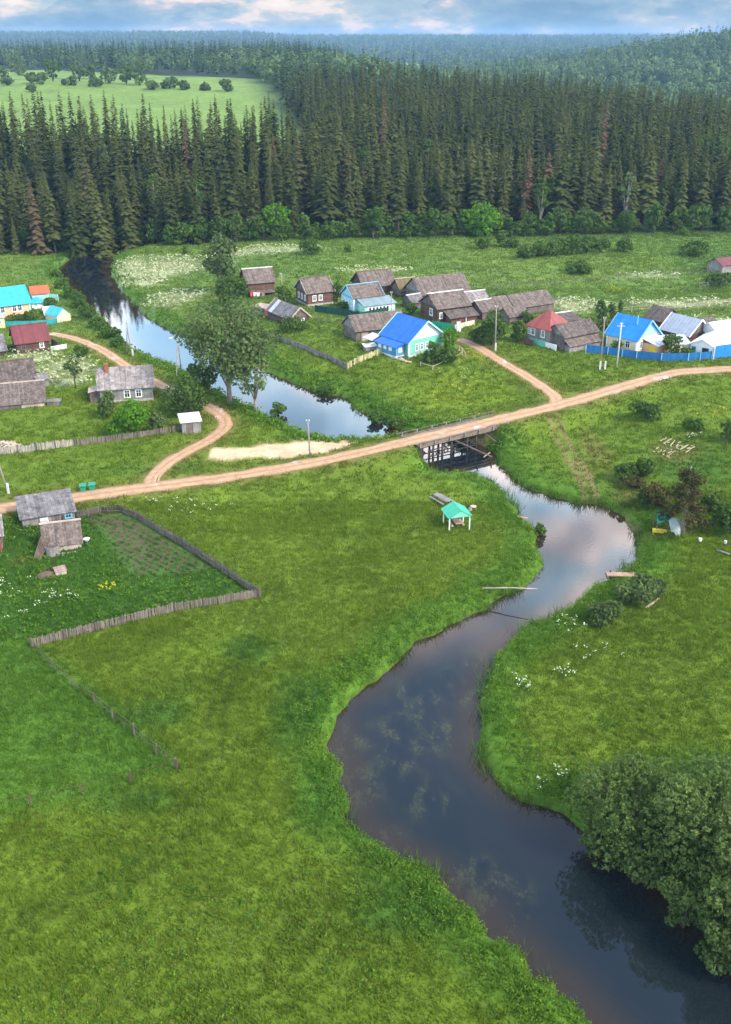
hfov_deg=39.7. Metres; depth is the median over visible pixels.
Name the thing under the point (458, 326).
gate pillar
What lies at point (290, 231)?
forest edge bush
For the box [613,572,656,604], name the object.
willow thicket
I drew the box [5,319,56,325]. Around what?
sheet fence
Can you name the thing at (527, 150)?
spruce tree
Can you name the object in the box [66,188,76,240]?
spruce tree
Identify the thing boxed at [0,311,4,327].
garden shed
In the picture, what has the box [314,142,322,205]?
spruce tree
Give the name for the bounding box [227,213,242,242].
forest edge bush
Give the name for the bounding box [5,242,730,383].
meadow flowers
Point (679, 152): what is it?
spruce tree
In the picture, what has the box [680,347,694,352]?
leafy bush
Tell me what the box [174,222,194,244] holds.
forest edge bush
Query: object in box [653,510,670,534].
tarp shelter
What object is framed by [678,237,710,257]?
leafy bush
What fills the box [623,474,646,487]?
leafy bush
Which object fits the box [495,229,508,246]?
leafy bush
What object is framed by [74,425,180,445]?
picket fence
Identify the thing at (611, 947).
river water
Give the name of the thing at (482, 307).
log shed
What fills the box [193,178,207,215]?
birch tree
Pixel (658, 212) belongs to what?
forest edge bush
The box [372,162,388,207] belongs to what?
spruce tree
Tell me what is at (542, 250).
hedge shrub
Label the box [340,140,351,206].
spruce tree
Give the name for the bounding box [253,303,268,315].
plank shed
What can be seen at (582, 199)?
spruce tree
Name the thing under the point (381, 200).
spruce tree
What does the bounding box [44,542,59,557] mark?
rain barrel
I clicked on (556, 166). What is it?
spruce tree
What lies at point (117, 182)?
spruce tree
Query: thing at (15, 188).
spruce tree
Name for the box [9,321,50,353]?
log house
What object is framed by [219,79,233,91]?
field tree
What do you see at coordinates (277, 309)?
log house
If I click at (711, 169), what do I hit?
spruce tree
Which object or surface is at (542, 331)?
window
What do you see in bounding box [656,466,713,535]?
old pine
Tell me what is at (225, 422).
dirt lane
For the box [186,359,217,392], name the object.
leafy tree
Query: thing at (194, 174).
spruce tree
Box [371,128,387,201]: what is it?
spruce tree
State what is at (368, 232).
forest edge bush
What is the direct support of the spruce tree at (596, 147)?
on the ground at (250, 90)
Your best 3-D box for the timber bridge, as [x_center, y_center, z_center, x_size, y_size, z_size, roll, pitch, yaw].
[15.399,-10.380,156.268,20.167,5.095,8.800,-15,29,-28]
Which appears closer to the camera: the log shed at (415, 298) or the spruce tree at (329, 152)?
the log shed at (415, 298)
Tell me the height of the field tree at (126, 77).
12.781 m
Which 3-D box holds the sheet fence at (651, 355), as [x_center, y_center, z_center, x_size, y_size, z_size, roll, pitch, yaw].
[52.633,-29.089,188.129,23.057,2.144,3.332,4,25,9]
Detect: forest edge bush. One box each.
[6,223,31,242]
[10,226,29,246]
[47,238,65,250]
[88,227,95,249]
[115,224,123,246]
[135,228,146,244]
[145,218,160,243]
[162,226,176,245]
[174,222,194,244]
[184,223,205,243]
[194,217,211,240]
[209,215,230,238]
[210,217,230,238]
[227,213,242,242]
[241,218,256,239]
[253,214,273,240]
[273,216,287,240]
[281,224,295,238]
[297,212,309,238]
[303,222,320,238]
[318,220,337,239]
[331,221,349,237]
[339,218,360,237]
[360,225,374,236]
[371,210,384,237]
[382,215,396,235]
[399,211,416,236]
[407,220,423,235]
[416,211,433,235]
[428,208,444,237]
[442,213,455,234]
[456,209,471,235]
[471,218,486,235]
[484,211,501,232]
[500,217,513,234]
[507,221,522,235]
[518,208,537,235]
[535,216,555,235]
[541,212,557,235]
[552,206,574,233]
[559,218,579,233]
[572,207,593,234]
[583,212,600,233]
[594,220,608,233]
[610,211,633,231]
[619,208,637,232]
[643,203,662,231]
[647,203,664,232]
[667,207,683,231]
[676,210,690,228]
[685,205,701,231]
[693,204,715,230]
[716,216,730,230]
[717,206,730,230]
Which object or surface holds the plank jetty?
on the ground at (250, 90)
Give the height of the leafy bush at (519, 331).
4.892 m
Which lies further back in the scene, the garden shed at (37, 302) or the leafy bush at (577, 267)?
the leafy bush at (577, 267)
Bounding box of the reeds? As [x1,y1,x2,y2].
[147,354,721,981]
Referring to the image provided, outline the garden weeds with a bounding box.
[0,512,239,640]
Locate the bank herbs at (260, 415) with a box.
[44,249,523,451]
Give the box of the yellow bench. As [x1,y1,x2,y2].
[652,528,670,532]
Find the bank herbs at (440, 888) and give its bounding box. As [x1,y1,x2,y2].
[290,424,720,1023]
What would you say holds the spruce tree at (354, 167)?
on the ground at (250, 90)
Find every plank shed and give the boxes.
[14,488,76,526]
[34,372,48,386]
[177,412,201,433]
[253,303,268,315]
[706,256,730,273]
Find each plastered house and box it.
[0,284,32,317]
[604,312,664,352]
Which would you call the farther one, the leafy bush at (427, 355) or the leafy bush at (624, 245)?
the leafy bush at (624, 245)
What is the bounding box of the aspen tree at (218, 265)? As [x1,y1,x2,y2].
[201,232,237,285]
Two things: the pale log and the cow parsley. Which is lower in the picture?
the cow parsley
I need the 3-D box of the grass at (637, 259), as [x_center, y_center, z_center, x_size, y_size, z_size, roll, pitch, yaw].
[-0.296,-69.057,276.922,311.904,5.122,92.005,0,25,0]
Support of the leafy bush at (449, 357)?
on the ground at (250, 90)
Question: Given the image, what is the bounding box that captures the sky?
[0,0,730,37]
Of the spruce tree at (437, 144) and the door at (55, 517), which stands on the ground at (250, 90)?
the spruce tree at (437, 144)
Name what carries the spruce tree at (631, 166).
on the ground at (250, 90)
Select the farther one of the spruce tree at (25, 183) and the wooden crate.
the spruce tree at (25, 183)
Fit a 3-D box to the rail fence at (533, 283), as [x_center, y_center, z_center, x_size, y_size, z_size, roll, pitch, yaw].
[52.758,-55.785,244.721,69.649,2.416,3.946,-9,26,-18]
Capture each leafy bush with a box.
[7,313,24,320]
[21,308,39,320]
[43,297,56,305]
[73,345,87,357]
[97,390,114,416]
[103,397,150,438]
[146,411,167,431]
[158,372,205,413]
[182,246,187,254]
[189,394,210,410]
[213,274,250,308]
[269,401,286,415]
[271,332,283,341]
[275,285,291,302]
[277,315,309,331]
[298,236,319,253]
[316,382,335,395]
[332,281,342,301]
[335,300,348,308]
[343,245,350,251]
[366,409,386,424]
[385,415,402,428]
[406,303,417,315]
[422,340,442,363]
[438,346,459,363]
[440,327,458,348]
[461,200,503,236]
[468,324,486,341]
[474,236,490,249]
[477,308,508,345]
[493,292,507,295]
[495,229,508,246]
[505,235,518,247]
[510,320,526,341]
[521,310,534,322]
[533,522,546,535]
[565,258,592,274]
[595,319,611,330]
[611,340,623,348]
[613,461,635,480]
[616,236,634,251]
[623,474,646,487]
[628,399,661,421]
[632,456,655,475]
[636,486,649,503]
[642,481,673,509]
[662,333,685,352]
[677,226,690,234]
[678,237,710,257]
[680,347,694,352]
[680,417,704,431]
[700,490,724,511]
[703,270,730,287]
[711,502,730,534]
[720,419,730,442]
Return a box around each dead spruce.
[181,116,192,179]
[379,92,391,172]
[517,149,533,222]
[600,99,609,173]
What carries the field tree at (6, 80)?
on the ground at (250, 90)
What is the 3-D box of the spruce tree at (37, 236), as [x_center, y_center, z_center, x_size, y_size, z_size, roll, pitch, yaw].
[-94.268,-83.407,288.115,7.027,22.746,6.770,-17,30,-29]
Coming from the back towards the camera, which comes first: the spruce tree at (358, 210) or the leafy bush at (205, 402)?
the spruce tree at (358, 210)
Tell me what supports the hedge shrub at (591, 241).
on the ground at (250, 90)
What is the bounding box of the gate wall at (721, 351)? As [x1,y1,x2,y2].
[713,344,730,358]
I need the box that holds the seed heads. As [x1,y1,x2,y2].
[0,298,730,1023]
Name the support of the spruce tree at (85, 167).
on the ground at (250, 90)
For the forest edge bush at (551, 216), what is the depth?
301.56 m
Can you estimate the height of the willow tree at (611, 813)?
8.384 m
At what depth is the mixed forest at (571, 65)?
1030.63 m
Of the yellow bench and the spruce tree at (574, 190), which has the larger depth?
the spruce tree at (574, 190)
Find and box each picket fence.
[0,438,74,453]
[30,588,259,646]
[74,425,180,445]
[76,504,260,597]
[347,348,381,368]
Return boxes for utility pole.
[0,467,9,493]
[125,321,133,355]
[169,336,181,375]
[306,419,310,456]
[494,305,497,350]
[599,317,606,369]
[616,323,621,366]
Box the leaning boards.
[33,536,49,560]
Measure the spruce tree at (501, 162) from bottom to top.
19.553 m
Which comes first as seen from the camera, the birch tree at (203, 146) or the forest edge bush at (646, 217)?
the forest edge bush at (646, 217)
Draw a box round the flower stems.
[1,371,702,792]
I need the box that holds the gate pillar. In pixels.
[456,321,460,330]
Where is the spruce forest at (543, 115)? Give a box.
[0,58,730,211]
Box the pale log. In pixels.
[391,357,411,362]
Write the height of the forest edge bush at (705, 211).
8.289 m
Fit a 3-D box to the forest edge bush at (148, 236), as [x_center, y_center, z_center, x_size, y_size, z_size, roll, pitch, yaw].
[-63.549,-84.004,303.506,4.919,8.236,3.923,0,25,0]
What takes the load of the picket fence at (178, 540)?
on the ground at (250, 90)
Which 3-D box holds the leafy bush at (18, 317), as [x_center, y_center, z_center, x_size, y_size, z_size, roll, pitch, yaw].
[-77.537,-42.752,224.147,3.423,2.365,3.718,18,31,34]
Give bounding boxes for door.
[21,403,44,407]
[51,515,59,520]
[186,423,192,433]
[361,332,367,340]
[649,346,655,351]
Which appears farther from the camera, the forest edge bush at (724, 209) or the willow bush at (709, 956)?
the forest edge bush at (724, 209)
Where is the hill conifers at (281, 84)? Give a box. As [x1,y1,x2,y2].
[233,27,730,115]
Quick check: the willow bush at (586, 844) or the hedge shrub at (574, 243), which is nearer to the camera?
the willow bush at (586, 844)
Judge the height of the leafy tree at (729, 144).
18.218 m
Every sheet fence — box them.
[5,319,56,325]
[315,305,388,316]
[585,344,712,360]
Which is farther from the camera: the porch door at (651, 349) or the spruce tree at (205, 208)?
the spruce tree at (205, 208)
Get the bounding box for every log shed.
[0,333,7,355]
[391,276,414,296]
[400,293,422,307]
[464,289,488,302]
[469,298,495,319]
[499,305,527,322]
[555,311,581,321]
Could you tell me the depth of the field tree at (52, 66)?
674.86 m
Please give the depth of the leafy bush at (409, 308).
215.94 m
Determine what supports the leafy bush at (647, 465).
on the ground at (250, 90)
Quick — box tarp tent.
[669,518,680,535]
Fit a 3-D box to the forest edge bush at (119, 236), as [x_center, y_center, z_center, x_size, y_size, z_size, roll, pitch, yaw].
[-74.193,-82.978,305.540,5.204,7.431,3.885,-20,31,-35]
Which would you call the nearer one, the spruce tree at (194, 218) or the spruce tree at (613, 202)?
the spruce tree at (194, 218)
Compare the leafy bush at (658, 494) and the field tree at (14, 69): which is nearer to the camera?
the leafy bush at (658, 494)
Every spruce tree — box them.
[0,188,8,229]
[0,191,10,247]
[0,231,8,254]
[4,187,30,251]
[5,167,23,243]
[10,169,23,222]
[10,216,21,253]
[14,167,25,222]
[20,183,36,246]
[21,167,37,228]
[26,177,52,254]
[35,180,44,234]
[39,185,59,248]
[40,168,55,214]
[41,182,64,252]
[55,199,65,241]
[59,175,65,216]
[62,186,68,226]
[63,186,86,258]
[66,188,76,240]
[67,175,71,193]
[70,179,77,210]
[71,171,87,222]
[73,192,93,255]
[79,159,103,218]
[84,169,96,241]
[89,180,115,257]
[102,186,116,235]
[102,195,120,252]
[111,181,120,226]
[114,164,120,214]
[115,167,138,246]
[117,179,140,252]
[123,182,138,246]
[130,165,144,230]
[135,156,148,219]
[143,180,158,240]
[146,183,157,227]
[147,143,164,207]
[154,175,170,241]
[160,163,169,222]
[161,177,181,243]
[164,181,168,227]
[172,155,181,207]
[174,173,183,235]
[176,164,200,227]
[185,170,207,244]
[190,150,202,188]
[192,161,206,223]
[195,156,210,219]
[203,151,213,218]
[208,169,221,223]
[210,178,225,243]
[210,182,221,220]
[212,133,229,188]
[217,141,233,199]
[217,163,245,237]
[232,127,247,194]
[232,139,246,216]
[233,165,247,230]
[243,166,257,223]
[246,163,262,233]
[251,141,263,197]
[256,177,262,213]
[262,139,274,205]
[262,180,267,223]
[263,163,274,227]
[264,175,279,234]
[270,150,283,206]
[271,137,277,171]
[274,163,288,217]
[277,131,293,201]
[279,144,284,175]
[282,146,300,216]
[287,151,303,223]
[289,184,299,232]
[292,134,309,209]
[301,129,310,189]
[304,163,317,207]
[305,143,315,196]
[309,154,328,228]
[309,191,314,224]
[311,155,343,223]
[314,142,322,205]
[325,141,336,171]
[327,151,341,223]
[328,143,342,211]
[336,163,342,203]
[338,132,349,192]
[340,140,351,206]
[340,163,358,232]
[340,188,345,221]
[350,151,366,206]
[352,168,366,226]
[358,163,366,213]
[362,158,375,217]
[363,140,375,204]
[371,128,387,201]
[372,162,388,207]
[374,170,391,221]
[383,147,393,207]
[385,157,394,202]
[387,158,407,229]
[387,178,394,212]
[394,142,412,194]
[396,147,409,220]
[405,137,423,202]
[406,144,419,211]
[410,184,415,211]
[412,154,428,228]
[412,164,422,221]
[422,174,427,207]
[423,139,444,207]
[424,154,438,218]
[426,148,444,223]
[438,152,457,228]
[439,142,445,188]
[451,156,468,228]
[455,144,472,223]
[464,138,476,190]
[465,160,487,215]
[466,151,485,210]
[481,139,492,194]
[484,159,494,214]
[494,147,505,200]
[494,160,510,216]
[497,175,509,228]
[504,138,513,211]
[508,157,522,222]
[519,156,526,213]
[520,192,526,227]
[522,136,533,189]
[526,167,533,211]
[528,156,543,223]
[538,152,553,217]
[540,150,545,177]
[544,152,574,221]
[545,155,559,218]
[553,145,560,182]
[560,134,570,189]
[567,144,580,216]
[575,158,588,228]
[577,131,588,201]
[578,135,604,195]
[582,149,597,220]
[591,157,599,214]
[596,162,615,226]
[597,169,606,205]
[606,170,617,214]
[608,177,618,214]
[615,136,634,206]
[615,163,623,209]
[617,158,635,213]
[619,159,634,221]
[620,165,641,226]
[634,136,644,194]
[636,144,660,222]
[637,135,649,198]
[656,157,665,185]
[656,167,668,224]
[661,148,666,179]
[661,162,673,210]
[665,159,675,215]
[667,141,688,211]
[673,133,687,191]
[674,155,689,214]
[679,142,697,215]
[687,136,696,168]
[688,148,711,225]
[692,136,700,191]
[695,152,708,192]
[704,163,718,221]
[706,138,715,178]
[707,163,713,202]
[713,135,728,196]
[713,163,730,222]
[715,149,730,208]
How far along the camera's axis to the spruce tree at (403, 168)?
314.78 m
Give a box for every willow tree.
[564,749,704,871]
[648,752,730,886]
[688,803,730,920]
[710,753,730,829]
[713,901,730,974]
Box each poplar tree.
[174,296,280,403]
[236,354,270,410]
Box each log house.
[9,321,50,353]
[88,363,154,402]
[238,266,276,296]
[265,298,311,321]
[293,275,335,306]
[339,281,396,311]
[362,312,443,357]
[418,289,478,323]
[659,312,705,341]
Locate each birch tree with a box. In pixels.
[94,136,110,185]
[143,174,163,211]
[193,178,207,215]
[199,128,208,155]
[233,127,243,156]
[264,113,279,138]
[358,145,370,178]
[424,139,433,176]
[533,176,550,228]
[546,175,555,213]
[564,154,572,186]
[618,172,640,209]
[652,185,659,199]
[654,188,667,204]
[672,184,680,222]
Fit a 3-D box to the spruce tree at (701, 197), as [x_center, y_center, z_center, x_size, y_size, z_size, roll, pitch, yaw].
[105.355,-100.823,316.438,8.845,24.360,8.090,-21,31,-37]
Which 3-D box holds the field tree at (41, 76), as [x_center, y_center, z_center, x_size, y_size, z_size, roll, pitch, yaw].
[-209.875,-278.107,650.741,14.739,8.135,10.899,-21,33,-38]
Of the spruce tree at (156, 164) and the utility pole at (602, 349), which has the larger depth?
the spruce tree at (156, 164)
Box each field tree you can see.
[0,66,9,77]
[0,76,14,85]
[8,61,25,75]
[24,72,35,82]
[25,84,36,91]
[26,72,48,84]
[43,59,60,80]
[61,75,76,84]
[68,63,87,80]
[85,64,95,78]
[87,76,103,86]
[99,64,118,82]
[118,63,133,83]
[128,58,147,84]
[145,80,159,89]
[159,76,177,88]
[178,80,190,89]
[199,82,210,90]
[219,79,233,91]
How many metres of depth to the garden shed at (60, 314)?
224.31 m
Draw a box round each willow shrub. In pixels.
[48,269,63,277]
[54,277,69,288]
[62,283,81,298]
[70,295,86,308]
[75,305,96,317]
[87,316,108,330]
[98,326,121,338]
[110,334,124,347]
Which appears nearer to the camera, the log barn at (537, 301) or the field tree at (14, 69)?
the log barn at (537, 301)
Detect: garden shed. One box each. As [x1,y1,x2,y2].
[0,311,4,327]
[29,285,49,298]
[31,297,43,308]
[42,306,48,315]
[44,305,70,322]
[660,334,690,352]
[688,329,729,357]
[703,319,730,343]
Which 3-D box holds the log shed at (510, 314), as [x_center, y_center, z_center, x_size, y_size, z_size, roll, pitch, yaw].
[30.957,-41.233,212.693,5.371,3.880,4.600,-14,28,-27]
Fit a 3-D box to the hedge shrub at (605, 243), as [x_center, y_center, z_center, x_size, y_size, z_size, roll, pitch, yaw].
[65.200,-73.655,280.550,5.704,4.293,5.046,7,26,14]
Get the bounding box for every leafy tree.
[63,357,82,387]
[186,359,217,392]
[262,203,290,239]
[362,206,385,238]
[595,300,609,318]
[608,300,616,319]
[617,299,623,312]
[697,134,712,161]
[710,130,723,157]
[717,139,730,162]
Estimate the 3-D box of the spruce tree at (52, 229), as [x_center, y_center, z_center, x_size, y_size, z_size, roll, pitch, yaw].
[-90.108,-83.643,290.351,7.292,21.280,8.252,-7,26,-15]
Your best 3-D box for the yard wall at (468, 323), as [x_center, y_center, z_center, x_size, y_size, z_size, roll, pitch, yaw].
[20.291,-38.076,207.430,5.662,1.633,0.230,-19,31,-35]
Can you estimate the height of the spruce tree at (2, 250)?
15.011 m
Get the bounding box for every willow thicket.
[586,599,624,627]
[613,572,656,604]
[648,577,666,595]
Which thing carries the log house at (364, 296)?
on the ground at (250, 90)
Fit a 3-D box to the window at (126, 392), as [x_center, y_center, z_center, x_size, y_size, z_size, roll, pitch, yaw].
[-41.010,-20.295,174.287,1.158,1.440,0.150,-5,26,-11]
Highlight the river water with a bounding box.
[59,247,730,1023]
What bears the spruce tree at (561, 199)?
on the ground at (250, 90)
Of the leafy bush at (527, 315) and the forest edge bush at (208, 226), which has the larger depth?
the forest edge bush at (208, 226)
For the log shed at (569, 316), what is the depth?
209.32 m
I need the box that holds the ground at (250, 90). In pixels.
[0,34,730,1023]
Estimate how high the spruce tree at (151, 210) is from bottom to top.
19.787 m
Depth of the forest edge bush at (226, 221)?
300.01 m
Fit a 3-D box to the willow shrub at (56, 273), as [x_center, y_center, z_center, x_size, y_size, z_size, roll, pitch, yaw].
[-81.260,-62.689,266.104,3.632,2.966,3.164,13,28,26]
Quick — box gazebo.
[441,501,471,530]
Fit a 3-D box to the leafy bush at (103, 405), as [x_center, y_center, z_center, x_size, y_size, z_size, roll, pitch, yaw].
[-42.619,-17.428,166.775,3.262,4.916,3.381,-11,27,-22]
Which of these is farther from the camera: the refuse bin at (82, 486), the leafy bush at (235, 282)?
the leafy bush at (235, 282)
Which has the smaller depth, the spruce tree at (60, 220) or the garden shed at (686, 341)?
the garden shed at (686, 341)
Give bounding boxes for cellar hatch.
[53,565,66,575]
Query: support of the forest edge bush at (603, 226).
on the ground at (250, 90)
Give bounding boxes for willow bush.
[578,815,613,852]
[615,826,675,888]
[656,874,718,929]
[692,914,730,975]
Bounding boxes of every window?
[0,307,5,313]
[12,305,17,311]
[17,305,22,311]
[21,344,26,349]
[64,513,72,518]
[123,390,130,397]
[135,389,141,397]
[420,342,423,349]
[429,308,432,315]
[531,327,534,335]
[540,330,544,337]
[624,340,630,348]
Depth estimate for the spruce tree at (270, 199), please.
301.46 m
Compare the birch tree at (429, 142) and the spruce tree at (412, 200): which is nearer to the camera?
the spruce tree at (412, 200)
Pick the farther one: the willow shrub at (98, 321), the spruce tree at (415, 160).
the spruce tree at (415, 160)
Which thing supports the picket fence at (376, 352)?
on the ground at (250, 90)
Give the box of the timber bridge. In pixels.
[396,411,509,458]
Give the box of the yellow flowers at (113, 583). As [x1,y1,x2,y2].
[47,282,726,589]
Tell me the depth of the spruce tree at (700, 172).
328.19 m
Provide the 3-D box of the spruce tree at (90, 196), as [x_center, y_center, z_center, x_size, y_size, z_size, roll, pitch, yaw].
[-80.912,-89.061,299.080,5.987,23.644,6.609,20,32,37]
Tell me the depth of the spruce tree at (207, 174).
315.74 m
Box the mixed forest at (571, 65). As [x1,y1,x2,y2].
[219,27,730,112]
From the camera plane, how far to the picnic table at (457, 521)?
130.38 m
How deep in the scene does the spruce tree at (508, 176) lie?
323.01 m
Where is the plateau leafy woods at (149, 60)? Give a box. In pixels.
[1,45,344,77]
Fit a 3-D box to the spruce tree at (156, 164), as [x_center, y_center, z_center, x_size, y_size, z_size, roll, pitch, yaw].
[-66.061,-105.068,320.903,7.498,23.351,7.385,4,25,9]
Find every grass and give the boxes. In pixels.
[0,224,730,306]
[0,287,730,535]
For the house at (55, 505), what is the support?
on the ground at (250, 90)
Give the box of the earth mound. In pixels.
[35,571,54,578]
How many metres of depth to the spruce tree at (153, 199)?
310.88 m
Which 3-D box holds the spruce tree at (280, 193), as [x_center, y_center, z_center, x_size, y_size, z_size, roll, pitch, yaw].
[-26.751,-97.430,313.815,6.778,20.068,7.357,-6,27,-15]
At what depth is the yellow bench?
128.00 m
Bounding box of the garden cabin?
[39,514,82,554]
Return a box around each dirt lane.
[49,332,232,483]
[457,338,561,404]
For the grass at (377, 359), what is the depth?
165.65 m
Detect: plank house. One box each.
[0,513,3,550]
[525,310,568,350]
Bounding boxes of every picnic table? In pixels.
[430,493,453,504]
[447,518,464,528]
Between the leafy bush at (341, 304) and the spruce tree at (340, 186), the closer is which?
the leafy bush at (341, 304)
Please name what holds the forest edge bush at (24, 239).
on the ground at (250, 90)
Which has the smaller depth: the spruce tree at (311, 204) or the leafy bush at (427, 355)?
the leafy bush at (427, 355)
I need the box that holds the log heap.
[0,440,21,449]
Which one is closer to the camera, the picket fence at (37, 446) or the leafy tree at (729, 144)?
the picket fence at (37, 446)
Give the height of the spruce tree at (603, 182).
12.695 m
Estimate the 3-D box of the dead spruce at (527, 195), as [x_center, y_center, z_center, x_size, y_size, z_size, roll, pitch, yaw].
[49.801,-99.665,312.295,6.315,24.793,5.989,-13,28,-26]
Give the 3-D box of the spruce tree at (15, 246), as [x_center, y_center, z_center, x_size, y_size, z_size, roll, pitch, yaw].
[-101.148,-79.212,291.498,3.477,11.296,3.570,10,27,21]
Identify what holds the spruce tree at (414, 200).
on the ground at (250, 90)
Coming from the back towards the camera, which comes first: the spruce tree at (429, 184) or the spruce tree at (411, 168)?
the spruce tree at (411, 168)
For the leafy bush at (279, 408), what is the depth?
171.03 m
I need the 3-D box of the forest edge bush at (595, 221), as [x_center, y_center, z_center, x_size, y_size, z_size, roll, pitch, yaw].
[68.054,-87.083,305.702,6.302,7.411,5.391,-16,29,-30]
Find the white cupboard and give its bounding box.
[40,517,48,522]
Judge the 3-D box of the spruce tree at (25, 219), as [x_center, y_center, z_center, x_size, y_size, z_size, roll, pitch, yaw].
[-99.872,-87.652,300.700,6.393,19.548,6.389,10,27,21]
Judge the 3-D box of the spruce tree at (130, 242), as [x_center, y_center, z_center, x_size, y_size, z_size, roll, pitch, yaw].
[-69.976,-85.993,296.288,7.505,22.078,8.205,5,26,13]
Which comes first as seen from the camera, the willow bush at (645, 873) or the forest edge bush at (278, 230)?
the willow bush at (645, 873)
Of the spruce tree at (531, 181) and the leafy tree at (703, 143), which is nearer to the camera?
the spruce tree at (531, 181)
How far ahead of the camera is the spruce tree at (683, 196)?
316.12 m
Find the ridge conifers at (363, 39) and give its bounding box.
[0,24,722,69]
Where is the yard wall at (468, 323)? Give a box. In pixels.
[455,320,474,328]
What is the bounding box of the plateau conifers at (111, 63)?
[0,37,347,79]
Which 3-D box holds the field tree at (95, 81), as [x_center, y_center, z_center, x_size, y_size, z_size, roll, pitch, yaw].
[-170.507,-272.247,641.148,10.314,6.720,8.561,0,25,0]
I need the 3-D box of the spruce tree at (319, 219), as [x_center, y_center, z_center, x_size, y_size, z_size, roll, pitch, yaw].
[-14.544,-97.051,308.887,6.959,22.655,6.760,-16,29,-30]
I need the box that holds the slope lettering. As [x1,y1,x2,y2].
[653,437,694,457]
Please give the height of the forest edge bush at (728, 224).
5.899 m
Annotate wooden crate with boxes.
[47,398,61,405]
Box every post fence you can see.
[2,759,177,805]
[29,637,175,767]
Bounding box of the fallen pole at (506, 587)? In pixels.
[482,587,537,588]
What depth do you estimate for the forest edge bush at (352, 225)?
298.71 m
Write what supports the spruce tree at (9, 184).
on the ground at (250, 90)
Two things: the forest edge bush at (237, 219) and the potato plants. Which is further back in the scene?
the forest edge bush at (237, 219)
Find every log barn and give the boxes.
[0,357,36,382]
[349,268,394,292]
[403,272,471,296]
[488,294,512,311]
[506,289,555,313]
[642,304,677,330]
[697,317,715,335]
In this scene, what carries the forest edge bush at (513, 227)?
on the ground at (250, 90)
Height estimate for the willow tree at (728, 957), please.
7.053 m
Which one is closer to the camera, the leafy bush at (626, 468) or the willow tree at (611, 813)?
the willow tree at (611, 813)
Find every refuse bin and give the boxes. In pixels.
[79,483,85,491]
[88,482,94,489]
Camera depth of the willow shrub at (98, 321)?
217.78 m
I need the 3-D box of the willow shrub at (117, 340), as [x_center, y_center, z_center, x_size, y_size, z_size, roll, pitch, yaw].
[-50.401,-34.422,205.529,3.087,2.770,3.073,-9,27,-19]
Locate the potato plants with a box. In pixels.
[90,515,211,576]
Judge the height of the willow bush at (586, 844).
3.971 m
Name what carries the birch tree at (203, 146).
on the ground at (250, 90)
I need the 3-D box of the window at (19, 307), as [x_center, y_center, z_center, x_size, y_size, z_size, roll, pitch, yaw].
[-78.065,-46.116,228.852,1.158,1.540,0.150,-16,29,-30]
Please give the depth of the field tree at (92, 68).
697.82 m
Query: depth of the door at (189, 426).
160.27 m
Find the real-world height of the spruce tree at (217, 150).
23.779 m
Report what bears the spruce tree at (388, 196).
on the ground at (250, 90)
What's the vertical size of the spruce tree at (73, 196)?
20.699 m
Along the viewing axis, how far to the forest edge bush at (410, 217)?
298.16 m
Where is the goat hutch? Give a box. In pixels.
[362,342,376,351]
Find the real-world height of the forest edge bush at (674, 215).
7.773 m
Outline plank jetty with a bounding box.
[605,570,634,578]
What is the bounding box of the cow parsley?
[0,367,701,788]
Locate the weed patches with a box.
[0,323,730,1023]
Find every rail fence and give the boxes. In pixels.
[471,269,709,289]
[616,298,729,311]
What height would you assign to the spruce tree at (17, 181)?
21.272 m
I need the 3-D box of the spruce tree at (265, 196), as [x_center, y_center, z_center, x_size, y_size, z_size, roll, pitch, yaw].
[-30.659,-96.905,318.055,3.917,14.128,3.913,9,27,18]
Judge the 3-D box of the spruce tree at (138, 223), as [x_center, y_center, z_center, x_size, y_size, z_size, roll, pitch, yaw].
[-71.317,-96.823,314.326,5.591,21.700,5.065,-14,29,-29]
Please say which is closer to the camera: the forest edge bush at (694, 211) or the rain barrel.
the rain barrel
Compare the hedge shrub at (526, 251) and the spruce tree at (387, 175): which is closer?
the hedge shrub at (526, 251)
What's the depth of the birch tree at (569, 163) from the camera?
331.51 m
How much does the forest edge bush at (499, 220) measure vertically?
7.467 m
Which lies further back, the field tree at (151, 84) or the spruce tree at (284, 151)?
the field tree at (151, 84)
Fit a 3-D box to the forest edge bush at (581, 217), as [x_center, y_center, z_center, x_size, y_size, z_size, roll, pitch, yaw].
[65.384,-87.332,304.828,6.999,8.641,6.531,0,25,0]
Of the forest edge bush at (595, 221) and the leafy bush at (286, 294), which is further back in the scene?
the forest edge bush at (595, 221)
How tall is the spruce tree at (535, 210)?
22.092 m
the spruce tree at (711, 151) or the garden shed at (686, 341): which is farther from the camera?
the spruce tree at (711, 151)
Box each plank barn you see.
[0,379,46,410]
[341,310,402,341]
[551,318,603,352]
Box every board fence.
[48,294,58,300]
[51,338,58,345]
[51,344,66,350]
[267,333,346,368]
[432,320,452,329]
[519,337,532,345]
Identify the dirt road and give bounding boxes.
[0,366,730,512]
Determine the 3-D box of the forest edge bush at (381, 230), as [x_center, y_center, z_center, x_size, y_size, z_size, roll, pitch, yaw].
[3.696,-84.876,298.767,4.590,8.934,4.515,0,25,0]
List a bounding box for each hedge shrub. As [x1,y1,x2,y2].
[516,244,536,257]
[531,239,549,256]
[546,237,570,255]
[560,232,583,254]
[579,235,597,252]
[592,238,610,251]

